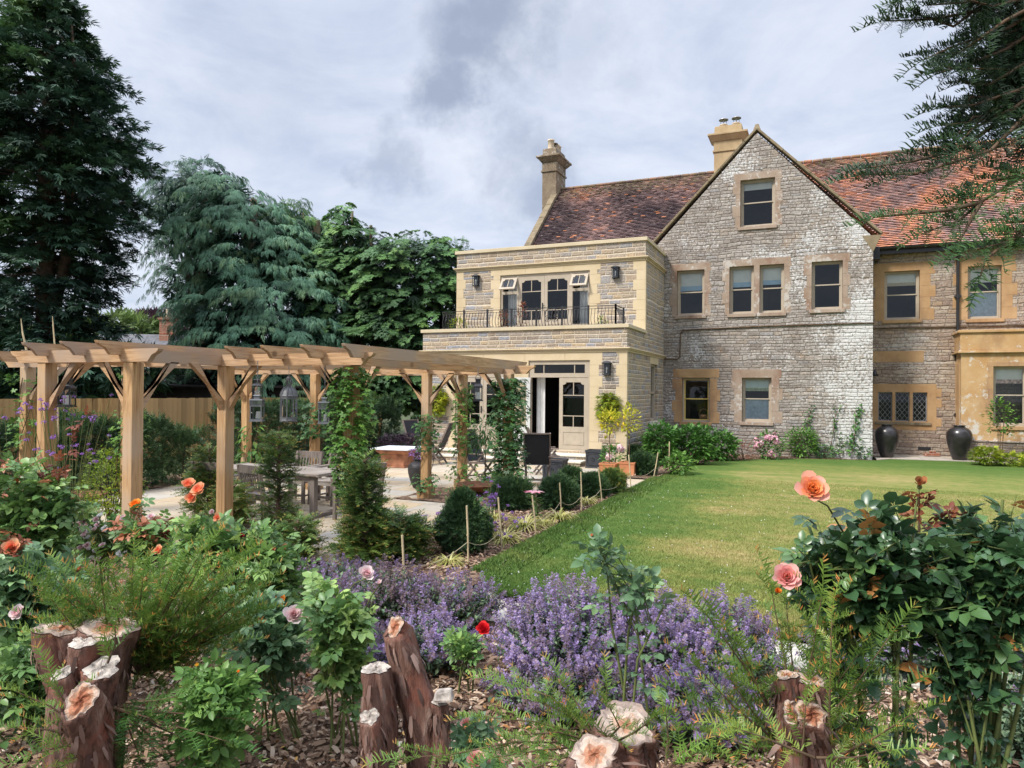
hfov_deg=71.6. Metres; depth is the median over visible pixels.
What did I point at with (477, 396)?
hanging lantern
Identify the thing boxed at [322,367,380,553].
climbing plant
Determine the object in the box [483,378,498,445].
french door
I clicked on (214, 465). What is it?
dining chair
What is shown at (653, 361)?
window
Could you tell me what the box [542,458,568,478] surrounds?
square planter
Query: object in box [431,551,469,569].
grass tuft
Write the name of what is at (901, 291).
window
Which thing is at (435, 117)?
sky
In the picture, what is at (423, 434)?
climbing plant
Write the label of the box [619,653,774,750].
catmint
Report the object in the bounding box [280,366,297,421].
domed lantern
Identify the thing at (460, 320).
potted plant
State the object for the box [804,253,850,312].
window
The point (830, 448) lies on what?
leafy plant
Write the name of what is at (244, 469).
dining chair
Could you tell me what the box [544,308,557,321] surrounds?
garden chair
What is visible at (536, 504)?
pink lily
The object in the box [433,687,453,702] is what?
wood block
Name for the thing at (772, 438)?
hydrangea
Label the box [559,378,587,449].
french door
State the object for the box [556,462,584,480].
yew ball
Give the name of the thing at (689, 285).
window
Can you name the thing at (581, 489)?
bamboo cane
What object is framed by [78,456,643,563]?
terrace
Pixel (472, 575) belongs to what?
mulch bed
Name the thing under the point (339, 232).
broadleaf tree
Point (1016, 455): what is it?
spurge
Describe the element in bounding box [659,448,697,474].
leafy plant
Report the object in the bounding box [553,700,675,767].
cut stump
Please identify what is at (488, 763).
rose
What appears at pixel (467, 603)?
catmint
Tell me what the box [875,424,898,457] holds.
glazed urn
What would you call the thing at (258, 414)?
hanging lantern
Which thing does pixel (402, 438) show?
purple shrub
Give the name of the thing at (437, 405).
wall climber
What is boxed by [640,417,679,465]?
hydrangea
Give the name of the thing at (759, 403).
window
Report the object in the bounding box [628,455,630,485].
bamboo cane
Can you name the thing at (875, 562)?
rose bush
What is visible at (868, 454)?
leafy plant
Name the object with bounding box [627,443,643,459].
yew ball
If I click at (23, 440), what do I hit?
verbena
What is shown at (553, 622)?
catmint
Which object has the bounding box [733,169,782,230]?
window
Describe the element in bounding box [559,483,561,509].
bamboo cane
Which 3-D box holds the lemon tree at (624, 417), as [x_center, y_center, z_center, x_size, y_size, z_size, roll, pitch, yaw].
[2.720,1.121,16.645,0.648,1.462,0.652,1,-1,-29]
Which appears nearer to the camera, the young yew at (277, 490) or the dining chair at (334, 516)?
the young yew at (277, 490)
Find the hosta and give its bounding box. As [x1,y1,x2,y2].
[480,470,499,480]
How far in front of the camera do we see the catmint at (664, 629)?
4.79 m
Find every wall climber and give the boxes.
[432,384,449,416]
[593,392,621,423]
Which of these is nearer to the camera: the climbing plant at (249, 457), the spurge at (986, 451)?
the climbing plant at (249, 457)
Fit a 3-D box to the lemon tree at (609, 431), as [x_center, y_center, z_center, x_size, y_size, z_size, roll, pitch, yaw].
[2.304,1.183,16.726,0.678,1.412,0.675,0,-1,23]
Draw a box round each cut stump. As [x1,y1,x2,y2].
[30,616,141,767]
[357,661,403,767]
[383,615,456,767]
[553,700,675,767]
[764,670,840,767]
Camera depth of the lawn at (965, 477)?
13.30 m
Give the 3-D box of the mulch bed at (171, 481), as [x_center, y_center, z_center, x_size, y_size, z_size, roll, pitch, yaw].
[-6.819,2.082,16.531,1.560,0.045,12.360,0,-1,23]
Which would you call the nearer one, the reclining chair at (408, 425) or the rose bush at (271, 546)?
the rose bush at (271, 546)
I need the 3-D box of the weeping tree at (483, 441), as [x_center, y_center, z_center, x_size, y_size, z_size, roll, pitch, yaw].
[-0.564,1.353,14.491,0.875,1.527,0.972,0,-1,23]
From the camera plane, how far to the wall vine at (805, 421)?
21.61 m
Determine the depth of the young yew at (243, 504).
10.09 m
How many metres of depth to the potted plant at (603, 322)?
20.34 m
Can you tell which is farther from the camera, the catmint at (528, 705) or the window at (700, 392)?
the window at (700, 392)
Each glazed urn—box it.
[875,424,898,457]
[946,425,972,459]
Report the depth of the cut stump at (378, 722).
3.20 m
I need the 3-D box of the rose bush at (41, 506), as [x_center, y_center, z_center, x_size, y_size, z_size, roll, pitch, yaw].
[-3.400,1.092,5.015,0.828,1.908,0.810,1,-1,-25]
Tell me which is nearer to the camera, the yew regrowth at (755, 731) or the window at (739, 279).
the yew regrowth at (755, 731)
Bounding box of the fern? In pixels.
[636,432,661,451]
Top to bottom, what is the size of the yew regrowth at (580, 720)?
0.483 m
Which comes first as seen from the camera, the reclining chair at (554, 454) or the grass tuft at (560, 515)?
the grass tuft at (560, 515)
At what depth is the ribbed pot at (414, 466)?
14.24 m
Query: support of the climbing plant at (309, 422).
attached to the pergola
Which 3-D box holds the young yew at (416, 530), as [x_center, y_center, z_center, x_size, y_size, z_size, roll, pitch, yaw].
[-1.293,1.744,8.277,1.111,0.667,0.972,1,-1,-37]
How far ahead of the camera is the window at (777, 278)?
22.35 m
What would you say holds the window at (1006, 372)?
in the country house
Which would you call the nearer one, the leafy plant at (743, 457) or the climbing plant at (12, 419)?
the climbing plant at (12, 419)
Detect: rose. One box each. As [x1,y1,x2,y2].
[67,500,154,605]
[449,711,502,767]
[464,750,505,767]
[981,396,1021,463]
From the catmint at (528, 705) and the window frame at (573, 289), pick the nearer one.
the catmint at (528, 705)
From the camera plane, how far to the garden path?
5.45 m
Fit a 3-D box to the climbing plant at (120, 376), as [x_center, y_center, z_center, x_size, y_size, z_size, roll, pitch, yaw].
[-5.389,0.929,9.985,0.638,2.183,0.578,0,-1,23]
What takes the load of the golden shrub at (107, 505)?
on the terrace
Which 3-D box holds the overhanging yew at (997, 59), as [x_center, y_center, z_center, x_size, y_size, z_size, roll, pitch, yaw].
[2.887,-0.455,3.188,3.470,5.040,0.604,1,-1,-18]
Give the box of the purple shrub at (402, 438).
[374,432,420,458]
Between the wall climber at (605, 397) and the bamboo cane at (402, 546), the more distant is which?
the wall climber at (605, 397)
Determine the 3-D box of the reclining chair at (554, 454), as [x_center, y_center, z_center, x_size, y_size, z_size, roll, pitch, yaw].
[0.714,1.591,17.020,0.780,1.143,0.604,1,0,-5]
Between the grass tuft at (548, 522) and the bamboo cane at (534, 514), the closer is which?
the bamboo cane at (534, 514)
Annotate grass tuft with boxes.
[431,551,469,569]
[487,511,512,519]
[492,529,526,547]
[502,513,550,533]
[536,516,555,526]
[543,507,576,522]
[579,496,599,506]
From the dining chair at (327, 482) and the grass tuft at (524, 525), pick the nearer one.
the grass tuft at (524, 525)
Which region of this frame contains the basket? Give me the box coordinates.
[699,409,707,418]
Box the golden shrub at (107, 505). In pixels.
[74,445,147,521]
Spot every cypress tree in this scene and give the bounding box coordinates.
[131,154,253,371]
[158,170,364,397]
[257,196,356,304]
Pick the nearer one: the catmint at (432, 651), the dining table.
the catmint at (432, 651)
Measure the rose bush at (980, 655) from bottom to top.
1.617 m
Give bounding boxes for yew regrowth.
[0,519,286,767]
[358,649,776,767]
[651,544,950,767]
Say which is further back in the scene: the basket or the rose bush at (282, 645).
the basket
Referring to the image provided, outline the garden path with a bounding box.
[445,589,1019,690]
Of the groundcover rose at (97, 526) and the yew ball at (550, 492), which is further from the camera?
the yew ball at (550, 492)
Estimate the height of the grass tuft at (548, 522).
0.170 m
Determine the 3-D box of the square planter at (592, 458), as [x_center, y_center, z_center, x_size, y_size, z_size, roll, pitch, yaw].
[2.181,1.942,18.477,0.460,0.460,0.460,0,-1,22]
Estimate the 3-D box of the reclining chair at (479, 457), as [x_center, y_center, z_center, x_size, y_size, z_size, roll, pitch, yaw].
[-0.736,1.567,15.557,0.780,1.143,0.604,0,-1,38]
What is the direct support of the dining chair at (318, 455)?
on the terrace
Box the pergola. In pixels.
[0,340,535,565]
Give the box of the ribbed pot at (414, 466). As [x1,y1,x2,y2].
[408,459,420,487]
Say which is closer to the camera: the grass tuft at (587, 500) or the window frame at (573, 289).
the grass tuft at (587, 500)
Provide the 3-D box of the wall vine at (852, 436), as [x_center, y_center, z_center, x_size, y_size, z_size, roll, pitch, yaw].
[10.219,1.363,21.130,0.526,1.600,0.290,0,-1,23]
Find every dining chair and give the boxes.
[191,461,245,514]
[237,464,293,520]
[280,450,323,503]
[308,452,341,506]
[331,462,386,519]
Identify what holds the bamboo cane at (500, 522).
on the mulch bed at (472, 575)
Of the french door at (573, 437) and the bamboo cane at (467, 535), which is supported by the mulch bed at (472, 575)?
the bamboo cane at (467, 535)
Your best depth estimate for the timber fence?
19.21 m
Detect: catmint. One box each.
[297,550,380,596]
[325,554,439,623]
[365,600,480,675]
[392,566,514,629]
[477,569,646,680]
[478,641,654,723]
[583,579,725,682]
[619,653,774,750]
[663,583,789,683]
[795,625,943,673]
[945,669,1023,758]
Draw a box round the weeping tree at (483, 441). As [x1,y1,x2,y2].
[467,414,496,479]
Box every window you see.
[650,357,659,425]
[670,262,710,318]
[672,369,719,425]
[722,256,790,317]
[731,369,782,425]
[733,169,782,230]
[750,263,791,316]
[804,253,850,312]
[872,384,941,430]
[873,261,935,322]
[953,255,1016,322]
[986,362,1023,429]
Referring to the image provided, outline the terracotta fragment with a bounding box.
[924,450,939,455]
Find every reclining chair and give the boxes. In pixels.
[402,419,433,457]
[432,422,453,464]
[457,428,498,479]
[523,432,551,480]
[525,426,559,474]
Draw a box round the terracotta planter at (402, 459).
[376,450,415,467]
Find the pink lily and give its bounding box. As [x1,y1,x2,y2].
[523,490,543,517]
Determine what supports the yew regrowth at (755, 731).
on the cut stump at (817, 732)
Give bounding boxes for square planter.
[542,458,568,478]
[585,449,606,468]
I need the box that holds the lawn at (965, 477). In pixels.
[480,459,1023,669]
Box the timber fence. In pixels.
[0,397,381,463]
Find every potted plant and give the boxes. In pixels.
[449,317,467,328]
[497,310,508,326]
[516,301,528,324]
[598,315,607,323]
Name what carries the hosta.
on the terrace
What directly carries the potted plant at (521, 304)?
on the country house
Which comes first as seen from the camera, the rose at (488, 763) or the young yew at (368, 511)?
the rose at (488, 763)
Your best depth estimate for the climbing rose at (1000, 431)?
19.80 m
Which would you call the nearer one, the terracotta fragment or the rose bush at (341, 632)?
the rose bush at (341, 632)
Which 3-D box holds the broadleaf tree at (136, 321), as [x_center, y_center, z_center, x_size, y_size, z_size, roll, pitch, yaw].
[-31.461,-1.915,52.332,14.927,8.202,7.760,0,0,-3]
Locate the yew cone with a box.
[431,483,494,555]
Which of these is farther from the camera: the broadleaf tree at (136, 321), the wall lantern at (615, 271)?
the broadleaf tree at (136, 321)
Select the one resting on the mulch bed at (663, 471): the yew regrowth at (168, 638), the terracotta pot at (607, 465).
the terracotta pot at (607, 465)
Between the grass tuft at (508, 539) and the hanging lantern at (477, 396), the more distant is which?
the hanging lantern at (477, 396)
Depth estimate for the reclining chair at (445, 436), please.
18.95 m
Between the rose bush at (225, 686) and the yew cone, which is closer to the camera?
the rose bush at (225, 686)
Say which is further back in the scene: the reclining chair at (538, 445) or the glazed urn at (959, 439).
the glazed urn at (959, 439)
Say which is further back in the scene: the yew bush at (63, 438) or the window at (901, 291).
the window at (901, 291)
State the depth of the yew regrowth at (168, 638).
3.43 m
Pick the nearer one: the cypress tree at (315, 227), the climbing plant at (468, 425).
the climbing plant at (468, 425)
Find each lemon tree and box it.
[596,406,622,463]
[615,401,641,461]
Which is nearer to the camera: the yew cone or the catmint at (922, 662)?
the catmint at (922, 662)
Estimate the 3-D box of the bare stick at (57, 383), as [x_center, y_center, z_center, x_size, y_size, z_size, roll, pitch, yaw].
[-8.033,-0.034,12.495,0.145,2.321,0.034,1,0,-12]
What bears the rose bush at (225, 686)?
on the mulch bed at (304, 764)
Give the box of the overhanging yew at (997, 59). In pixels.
[823,0,1023,313]
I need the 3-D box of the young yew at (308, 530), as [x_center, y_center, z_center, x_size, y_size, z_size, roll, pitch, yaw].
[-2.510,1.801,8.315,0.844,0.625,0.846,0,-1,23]
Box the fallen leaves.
[19,649,986,767]
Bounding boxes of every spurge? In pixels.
[968,445,1004,465]
[989,449,1023,466]
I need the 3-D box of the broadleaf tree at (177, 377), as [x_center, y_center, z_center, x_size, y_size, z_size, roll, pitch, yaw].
[-7.175,0.209,26.809,13.843,3.932,4.532,1,0,-10]
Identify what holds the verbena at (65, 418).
on the mulch bed at (304, 764)
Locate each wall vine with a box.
[802,405,820,456]
[826,405,841,455]
[846,404,864,456]
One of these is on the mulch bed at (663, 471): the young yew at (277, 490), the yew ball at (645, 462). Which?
the yew ball at (645, 462)
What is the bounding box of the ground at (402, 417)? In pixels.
[0,395,1012,671]
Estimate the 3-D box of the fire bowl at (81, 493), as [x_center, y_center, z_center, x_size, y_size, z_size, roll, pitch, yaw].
[-7.254,1.941,11.905,0.857,0.203,0.857,0,0,6]
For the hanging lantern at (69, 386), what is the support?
hanging from the pergola
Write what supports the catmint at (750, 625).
on the mulch bed at (304, 764)
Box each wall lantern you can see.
[471,274,479,285]
[602,361,611,374]
[611,265,619,278]
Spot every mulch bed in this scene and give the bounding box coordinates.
[0,547,1022,767]
[90,456,368,492]
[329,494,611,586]
[395,487,489,505]
[631,451,865,478]
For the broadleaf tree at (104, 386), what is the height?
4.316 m
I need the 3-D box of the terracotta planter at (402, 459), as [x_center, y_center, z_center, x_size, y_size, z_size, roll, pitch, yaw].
[-2.946,1.901,18.330,0.880,0.455,0.880,0,0,17]
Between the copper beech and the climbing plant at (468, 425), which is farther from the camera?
the copper beech
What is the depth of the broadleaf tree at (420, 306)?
25.99 m
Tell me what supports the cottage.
on the ground at (402, 417)
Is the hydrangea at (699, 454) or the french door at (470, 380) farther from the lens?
the french door at (470, 380)
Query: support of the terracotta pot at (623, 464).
on the mulch bed at (663, 471)
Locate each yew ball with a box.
[487,472,536,510]
[535,470,584,510]
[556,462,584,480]
[575,470,611,498]
[600,463,630,494]
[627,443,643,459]
[629,448,659,478]
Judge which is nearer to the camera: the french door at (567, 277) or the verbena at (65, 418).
the verbena at (65, 418)
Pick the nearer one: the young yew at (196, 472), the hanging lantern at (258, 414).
the hanging lantern at (258, 414)
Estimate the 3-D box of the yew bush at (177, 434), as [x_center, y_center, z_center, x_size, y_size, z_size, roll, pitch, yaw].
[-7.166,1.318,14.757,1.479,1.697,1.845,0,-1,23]
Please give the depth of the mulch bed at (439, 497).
13.11 m
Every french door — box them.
[457,378,482,438]
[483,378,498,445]
[501,377,529,447]
[519,275,544,325]
[544,274,570,325]
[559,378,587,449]
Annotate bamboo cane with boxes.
[401,535,404,570]
[466,505,468,563]
[497,497,501,549]
[531,495,535,534]
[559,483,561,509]
[580,472,581,510]
[598,467,601,499]
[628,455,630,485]
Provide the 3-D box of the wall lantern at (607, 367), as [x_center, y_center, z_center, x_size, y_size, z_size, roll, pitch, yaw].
[2.557,-0.429,19.177,0.240,0.380,0.170,0,-1,23]
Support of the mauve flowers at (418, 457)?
in the ribbed pot at (414, 466)
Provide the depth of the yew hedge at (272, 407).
18.13 m
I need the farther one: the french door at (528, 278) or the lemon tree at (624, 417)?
the french door at (528, 278)
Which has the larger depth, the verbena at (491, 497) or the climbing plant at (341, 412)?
the verbena at (491, 497)
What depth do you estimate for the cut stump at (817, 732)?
2.62 m
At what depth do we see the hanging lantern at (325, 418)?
8.57 m
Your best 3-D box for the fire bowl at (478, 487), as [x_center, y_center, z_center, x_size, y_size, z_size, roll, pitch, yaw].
[-0.619,1.998,13.431,0.857,0.223,0.857,0,0,6]
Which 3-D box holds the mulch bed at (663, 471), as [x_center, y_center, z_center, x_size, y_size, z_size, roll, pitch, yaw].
[6.320,2.179,18.685,6.240,0.041,7.560,0,-1,23]
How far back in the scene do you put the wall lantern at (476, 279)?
23.15 m
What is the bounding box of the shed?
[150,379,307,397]
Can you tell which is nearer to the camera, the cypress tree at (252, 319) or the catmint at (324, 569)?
the catmint at (324, 569)
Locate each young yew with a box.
[170,443,237,515]
[195,478,263,525]
[245,429,306,535]
[269,509,332,562]
[318,448,407,567]
[360,503,442,564]
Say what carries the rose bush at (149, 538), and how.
on the mulch bed at (304, 764)
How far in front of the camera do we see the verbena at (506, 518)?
9.21 m
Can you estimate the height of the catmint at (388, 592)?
0.577 m
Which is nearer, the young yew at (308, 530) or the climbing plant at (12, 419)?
the young yew at (308, 530)
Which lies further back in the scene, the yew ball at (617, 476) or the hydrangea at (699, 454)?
the hydrangea at (699, 454)
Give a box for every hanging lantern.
[56,365,76,406]
[249,360,264,421]
[251,372,262,398]
[317,365,331,423]
[473,367,482,400]
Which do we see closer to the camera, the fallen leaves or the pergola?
the fallen leaves
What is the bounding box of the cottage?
[99,309,192,378]
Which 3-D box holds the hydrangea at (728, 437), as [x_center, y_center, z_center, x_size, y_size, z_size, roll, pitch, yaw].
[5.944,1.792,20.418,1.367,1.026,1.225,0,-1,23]
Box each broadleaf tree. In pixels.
[0,315,181,398]
[10,305,182,367]
[145,369,421,414]
[286,202,406,394]
[339,229,473,426]
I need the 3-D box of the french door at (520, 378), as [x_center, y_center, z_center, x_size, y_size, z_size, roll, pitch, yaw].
[0.097,0.804,20.037,0.830,1.983,0.062,1,0,-11]
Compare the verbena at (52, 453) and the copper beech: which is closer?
the verbena at (52, 453)
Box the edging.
[400,461,667,568]
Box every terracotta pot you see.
[599,462,618,470]
[619,461,635,475]
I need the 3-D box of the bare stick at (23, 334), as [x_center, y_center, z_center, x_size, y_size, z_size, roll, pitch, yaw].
[-8.563,-0.011,12.494,0.194,2.276,0.044,1,0,-10]
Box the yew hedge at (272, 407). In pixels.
[205,392,403,465]
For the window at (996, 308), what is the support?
in the country house
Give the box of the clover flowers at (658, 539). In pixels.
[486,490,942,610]
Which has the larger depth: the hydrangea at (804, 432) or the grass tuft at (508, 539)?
the hydrangea at (804, 432)
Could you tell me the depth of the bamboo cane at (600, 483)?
12.38 m
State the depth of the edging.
9.11 m
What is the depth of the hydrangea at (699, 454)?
19.00 m
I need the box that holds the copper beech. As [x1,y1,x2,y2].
[118,306,189,333]
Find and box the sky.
[0,0,1019,345]
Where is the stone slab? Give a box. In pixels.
[370,445,420,450]
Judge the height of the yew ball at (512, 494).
0.738 m
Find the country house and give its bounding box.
[419,116,1023,465]
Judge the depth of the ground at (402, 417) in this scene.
19.27 m
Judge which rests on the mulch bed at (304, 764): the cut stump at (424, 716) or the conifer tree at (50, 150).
the cut stump at (424, 716)
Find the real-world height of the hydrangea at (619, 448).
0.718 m
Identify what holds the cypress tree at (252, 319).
on the ground at (402, 417)
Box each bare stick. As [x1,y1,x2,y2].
[21,319,26,349]
[52,316,58,441]
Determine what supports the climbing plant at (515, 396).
attached to the pergola
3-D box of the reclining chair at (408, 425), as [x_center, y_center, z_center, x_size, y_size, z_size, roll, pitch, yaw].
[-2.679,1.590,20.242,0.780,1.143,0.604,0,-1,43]
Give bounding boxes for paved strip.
[872,454,1012,463]
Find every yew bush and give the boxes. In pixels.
[0,413,90,493]
[58,407,164,492]
[113,408,216,487]
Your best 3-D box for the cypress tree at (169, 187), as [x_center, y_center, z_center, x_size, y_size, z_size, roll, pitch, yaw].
[-13.189,-3.612,29.441,4.763,11.517,4.796,0,-1,23]
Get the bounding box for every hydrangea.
[598,443,627,461]
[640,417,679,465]
[663,421,719,464]
[699,429,742,460]
[751,428,788,459]
[783,426,822,457]
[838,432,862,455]
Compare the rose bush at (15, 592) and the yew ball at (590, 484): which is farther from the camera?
the yew ball at (590, 484)
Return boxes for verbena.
[0,413,58,487]
[16,394,122,554]
[20,415,111,560]
[476,476,508,525]
[490,511,526,542]
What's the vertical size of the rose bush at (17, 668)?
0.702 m
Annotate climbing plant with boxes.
[2,373,57,465]
[104,373,150,517]
[234,425,268,463]
[289,402,334,488]
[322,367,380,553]
[409,414,449,496]
[444,384,484,485]
[479,378,534,500]
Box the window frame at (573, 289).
[501,270,589,326]
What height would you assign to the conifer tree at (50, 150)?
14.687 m
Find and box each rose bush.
[0,404,97,571]
[0,532,91,726]
[0,626,45,748]
[74,478,323,665]
[102,497,179,687]
[160,647,271,767]
[204,585,313,750]
[293,565,381,753]
[439,620,489,697]
[569,523,677,729]
[770,470,991,767]
[893,495,1023,767]
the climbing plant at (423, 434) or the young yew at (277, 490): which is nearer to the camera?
the young yew at (277, 490)
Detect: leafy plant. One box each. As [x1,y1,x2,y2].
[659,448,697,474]
[735,437,756,460]
[810,443,842,458]
[854,445,872,458]
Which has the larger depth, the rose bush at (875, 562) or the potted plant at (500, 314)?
the potted plant at (500, 314)
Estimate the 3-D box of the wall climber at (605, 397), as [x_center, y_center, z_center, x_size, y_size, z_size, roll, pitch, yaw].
[2.569,0.653,19.057,0.882,0.920,0.476,0,-1,23]
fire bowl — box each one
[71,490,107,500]
[457,481,492,492]
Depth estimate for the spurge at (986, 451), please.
19.42 m
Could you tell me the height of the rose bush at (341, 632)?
1.035 m
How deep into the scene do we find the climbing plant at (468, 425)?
13.97 m
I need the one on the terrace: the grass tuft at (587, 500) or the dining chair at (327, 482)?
the dining chair at (327, 482)
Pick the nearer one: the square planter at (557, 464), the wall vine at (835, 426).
the square planter at (557, 464)
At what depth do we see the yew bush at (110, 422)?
13.31 m
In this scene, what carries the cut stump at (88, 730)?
on the mulch bed at (304, 764)
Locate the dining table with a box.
[234,463,341,518]
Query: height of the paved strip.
0.030 m
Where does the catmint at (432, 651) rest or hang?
on the mulch bed at (304, 764)
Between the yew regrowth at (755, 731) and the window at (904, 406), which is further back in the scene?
the window at (904, 406)
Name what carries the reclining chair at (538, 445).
on the terrace
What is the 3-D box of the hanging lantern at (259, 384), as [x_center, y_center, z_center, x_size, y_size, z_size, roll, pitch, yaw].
[-4.519,0.002,12.602,0.168,0.533,0.168,1,0,-5]
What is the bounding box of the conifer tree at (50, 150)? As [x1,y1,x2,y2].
[0,0,167,398]
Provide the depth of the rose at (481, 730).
3.28 m
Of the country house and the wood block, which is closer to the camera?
the wood block
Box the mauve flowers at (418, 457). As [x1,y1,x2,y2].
[409,448,420,459]
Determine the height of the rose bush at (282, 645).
0.892 m
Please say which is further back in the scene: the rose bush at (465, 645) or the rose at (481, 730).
the rose bush at (465, 645)
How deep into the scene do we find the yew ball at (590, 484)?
12.95 m

